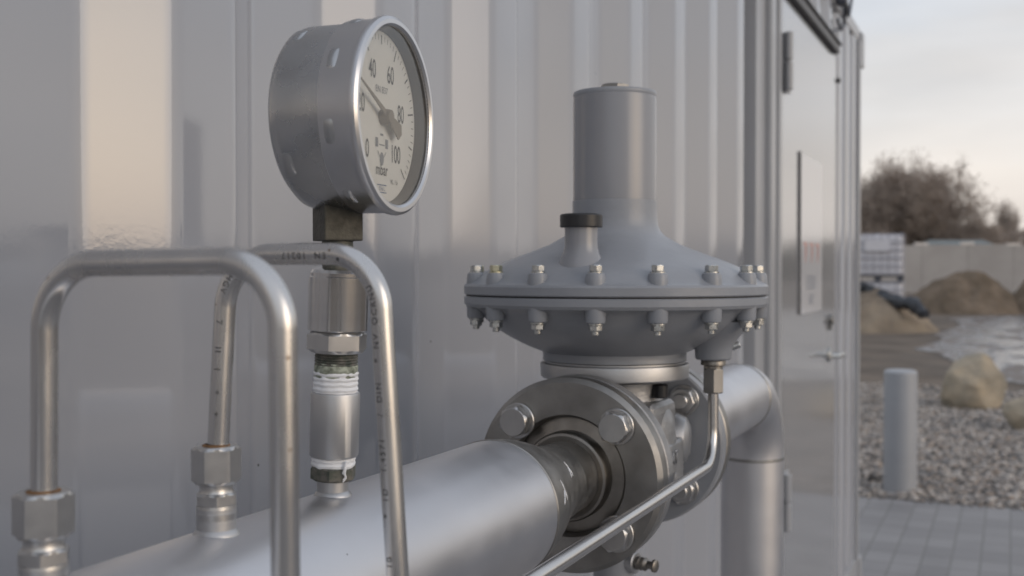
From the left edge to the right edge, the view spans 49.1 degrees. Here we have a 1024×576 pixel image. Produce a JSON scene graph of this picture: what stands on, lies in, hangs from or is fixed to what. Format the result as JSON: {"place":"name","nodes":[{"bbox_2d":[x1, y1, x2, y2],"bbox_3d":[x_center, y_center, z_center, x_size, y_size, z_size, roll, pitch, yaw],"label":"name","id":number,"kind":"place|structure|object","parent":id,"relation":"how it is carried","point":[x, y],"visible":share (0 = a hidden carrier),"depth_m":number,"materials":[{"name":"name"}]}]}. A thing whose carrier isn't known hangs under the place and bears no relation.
{"place":"outdoors","nodes":[
{"label":"outdoors","id":0,"kind":"place"},
{"bbox_2d":[848,0,1023,242],"label":"sky","id":1,"kind":"structure","parent":0,"point":[943,78],"materials":[{"name":"white"}]},
{"bbox_2d":[859,496,1023,575],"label":"paving","id":2,"kind":"structure","parent":0,"point":[899,537],"depth_m":5.80,"materials":[{"name":"concrete"}]},
{"bbox_2d":[0,0,864,575],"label":"container","id":3,"kind":"object","parent":2,"relation":"on","point":[134,124],"visible":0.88,"depth_m":1.25,"materials":[{"name":"metal"}]},
{"bbox_2d":[781,0,844,575],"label":"door","id":4,"kind":"structure","parent":3,"relation":"in","point":[808,354],"depth_m":3.62,"materials":[{"name":"grey paint"}]},
{"bbox_2d":[799,151,821,314],"bbox_3d":[0.981,-0.174,3.670,0.006,0.508,0.433,0,1,24],"label":"notice sheet","id":5,"kind":"object","parent":4,"relation":"attached to","point":[810,234],"visible":1,"depth_m":3.64,"materials":[{"name":"grey paper"}]},
{"bbox_2d":[836,0,847,6],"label":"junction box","id":6,"kind":"object","parent":3,"relation":"attached to","point":[841,3],"visible":1,"depth_m":4.15,"materials":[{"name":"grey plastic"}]},
{"bbox_2d":[836,0,852,30],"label":"cable","id":7,"kind":"object","parent":3,"relation":"attached to","point":[847,10],"visible":0.84,"depth_m":4.32,"materials":[{"name":"grey plastic"}]},
{"bbox_2d":[689,364,784,575],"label":"outlet pipe","id":8,"kind":"object","parent":2,"relation":"on","point":[751,478],"visible":0.44,"depth_m":1.57,"materials":[{"name":"silver metal"}]},
{"bbox_3d":[-0.008,0.795,0.829,0.180,1.172,0.180,0,1,24],"label":"pipe support","id":9,"kind":"object","parent":2,"relation":"on","visible":0},
{"bbox_2d":[18,376,667,575],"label":"inlet pipe","id":10,"kind":"object","parent":9,"relation":"on","point":[528,483],"visible":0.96,"depth_m":0.72,"materials":[{"name":"silver metal"}]},
{"bbox_2d":[11,247,299,575],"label":"bent tube","id":11,"kind":"object","parent":10,"relation":"attached to","point":[42,517],"visible":1,"depth_m":0.41,"materials":[{"name":"silver metal"}]},
{"bbox_2d":[191,243,408,575],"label":"bent tube","id":12,"kind":"object","parent":10,"relation":"attached to","point":[215,467],"visible":0.96,"depth_m":0.50,"materials":[{"name":"silver metal"}]},
{"bbox_2d":[307,267,367,482],"bbox_3d":[-0.095,0.047,0.612,0.034,0.117,0.033,0,1,24],"label":"threaded coupling","id":13,"kind":"object","parent":10,"relation":"on","point":[337,319],"visible":0.95,"depth_m":0.60,"materials":[{"name":"silver metal"}]},
{"bbox_2d":[268,15,433,267],"bbox_3d":[-0.086,-0.077,0.608,0.054,0.137,0.106,0,1,17],"label":"pressure gauge","id":14,"kind":"object","parent":13,"relation":"attached to","point":[350,117],"visible":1,"depth_m":0.58,"materials":[{"name":"metal"}]},
{"bbox_2d":[464,83,768,575],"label":"pressure regulator","id":15,"kind":"object","parent":10,"relation":"attached to","point":[616,288],"visible":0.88,"depth_m":0.98,"materials":[{"name":"grey paint"}]},
{"bbox_2d":[523,360,725,575],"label":"sensing line","id":16,"kind":"object","parent":15,"relation":"attached to","point":[556,564],"visible":0.98,"depth_m":0.83,"materials":[{"name":"metal"}]},
{"bbox_2d":[860,293,1023,392],"bbox_3d":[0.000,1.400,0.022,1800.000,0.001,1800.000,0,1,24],"label":"ground","id":17,"kind":"structure","parent":0,"point":[880,354],"depth_m":18.43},
{"bbox_2d":[867,281,904,293],"bbox_3d":[8.919,0.401,27.308,1.224,1.140,1.057,0,1,20],"label":"caged tank","id":18,"kind":"object","parent":17,"relation":"on","point":[893,287],"visible":0.19,"depth_m":26.77,"materials":[{"name":"white plastic"}]},
{"bbox_2d":[860,234,904,280],"bbox_3d":[8.919,-0.744,27.290,1.224,1.140,1.057,0,1,20],"label":"caged tank","id":19,"kind":"object","parent":18,"relation":"on","point":[882,254],"visible":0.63,"depth_m":26.82,"materials":[{"name":"white plastic"}]},
{"bbox_2d":[860,170,920,230],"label":"bare tree","id":20,"kind":"object","parent":17,"relation":"on","point":[873,194],"depth_m":103.77,"materials":[{"name":"brown plant"}]},
{"bbox_2d":[860,288,940,333],"bbox_3d":[8.380,0.504,26.181,3.555,1.009,3.199,0,1,18],"label":"sand heap","id":21,"kind":"object","parent":17,"relation":"on","point":[878,315],"visible":0.4,"depth_m":25.16,"materials":[{"name":"sand"}]},
{"bbox_2d":[860,281,929,317],"bbox_3d":[8.701,0.220,25.665,0.509,0.852,2.295,0,1,-22],"label":"plastic sheeting","id":22,"kind":"object","parent":21,"relation":"on","point":[904,302],"visible":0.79,"depth_m":25.27,"materials":[{"name":"black plastic"}]},
{"bbox_2d":[860,158,970,242],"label":"bare tree","id":23,"kind":"object","parent":17,"relation":"on","point":[864,212],"visible":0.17,"depth_m":95.12,"materials":[{"name":"brown plant"}]},
{"bbox_2d":[898,159,972,243],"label":"bare tree","id":24,"kind":"object","parent":17,"relation":"on","point":[945,197],"visible":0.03,"depth_m":97.81,"materials":[{"name":"brown plant"}]},
{"bbox_2d":[860,147,1012,244],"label":"bare tree","id":25,"kind":"object","parent":17,"relation":"on","point":[923,197],"visible":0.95,"depth_m":93.73,"materials":[{"name":"brown plant"}]},
{"bbox_2d":[859,382,1023,509],"bbox_3d":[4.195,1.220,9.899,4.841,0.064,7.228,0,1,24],"label":"gravel","id":26,"kind":"structure","parent":17,"relation":"on","point":[944,440],"depth_m":8.45,"materials":[{"name":"grey gravel"}]},
{"bbox_2d":[866,472,881,481],"bbox_3d":[2.377,1.271,7.372,0.092,0.112,0.112,-1,1,-31],"label":"stone","id":27,"kind":"object","parent":26,"relation":"on","point":[872,477],"visible":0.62,"depth_m":7.33,"materials":[{"name":"grey stone"}]},
{"bbox_2d":[879,369,917,494],"bbox_3d":[2.450,0.900,7.066,0.250,0.773,0.250,0,1,24],"label":"bollard","id":28,"kind":"object","parent":26,"relation":"on","point":[900,432],"visible":0.91,"depth_m":6.98,"materials":[{"name":"concrete"}]},
{"bbox_2d":[940,352,1006,410],"bbox_3d":[4.678,1.024,11.376,0.604,0.730,0.527,-1,1,-40],"label":"boulder","id":29,"kind":"object","parent":26,"relation":"on","point":[975,381],"visible":0.81,"depth_m":11.22,"materials":[{"name":"beige stone"}]},
{"bbox_2d":[1002,397,1023,429],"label":"boulder","id":30,"kind":"object","parent":26,"relation":"on","point":[1013,412],"visible":0.88,"depth_m":9.72,"materials":[{"name":"beige stone"}]},
{"bbox_2d":[860,242,1023,292],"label":"concrete wall","id":31,"kind":"structure","parent":17,"relation":"on","point":[926,264],"depth_m":70.00,"materials":[{"name":"grey concrete"}]},
{"bbox_2d":[863,221,1023,244],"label":"scrub","id":32,"kind":"object","parent":17,"relation":"on","point":[1017,237],"visible":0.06,"depth_m":97.09,"materials":[{"name":"plant"}]},
{"bbox_2d":[923,240,991,244],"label":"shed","id":33,"kind":"structure","parent":17,"relation":"on","point":[943,242],"depth_m":83.28,"materials":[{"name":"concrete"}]},
{"bbox_2d":[913,270,1021,314],"bbox_3d":[14.995,0.124,37.277,5.082,1.422,4.608,0,1,24],"label":"soil heap","id":34,"kind":"object","parent":17,"relation":"on","point":[967,292],"visible":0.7,"depth_m":36.11,"materials":[{"name":"brown soil"}]},
{"bbox_2d":[920,316,1023,383],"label":"puddle","id":35,"kind":"object","parent":17,"relation":"on","point":[998,341],"visible":0.83,"depth_m":21.57,"materials":[{"name":"water"}]},
{"bbox_2d":[929,216,1015,243],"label":"bush","id":36,"kind":"object","parent":17,"relation":"on","point":[969,231],"visible":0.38,"depth_m":93.21,"materials":[{"name":"brown plant"}]},
{"bbox_2d":[990,197,1023,234],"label":"bare tree","id":37,"kind":"object","parent":17,"relation":"on","point":[1004,219],"visible":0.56,"depth_m":119.50,"materials":[{"name":"brown plant"}]},
{"bbox_2d":[1013,281,1023,313],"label":"soil heap","id":38,"kind":"object","parent":17,"relation":"on","point":[1018,294],"visible":0.27,"depth_m":36.09,"materials":[{"name":"brown soil"}]}
]}

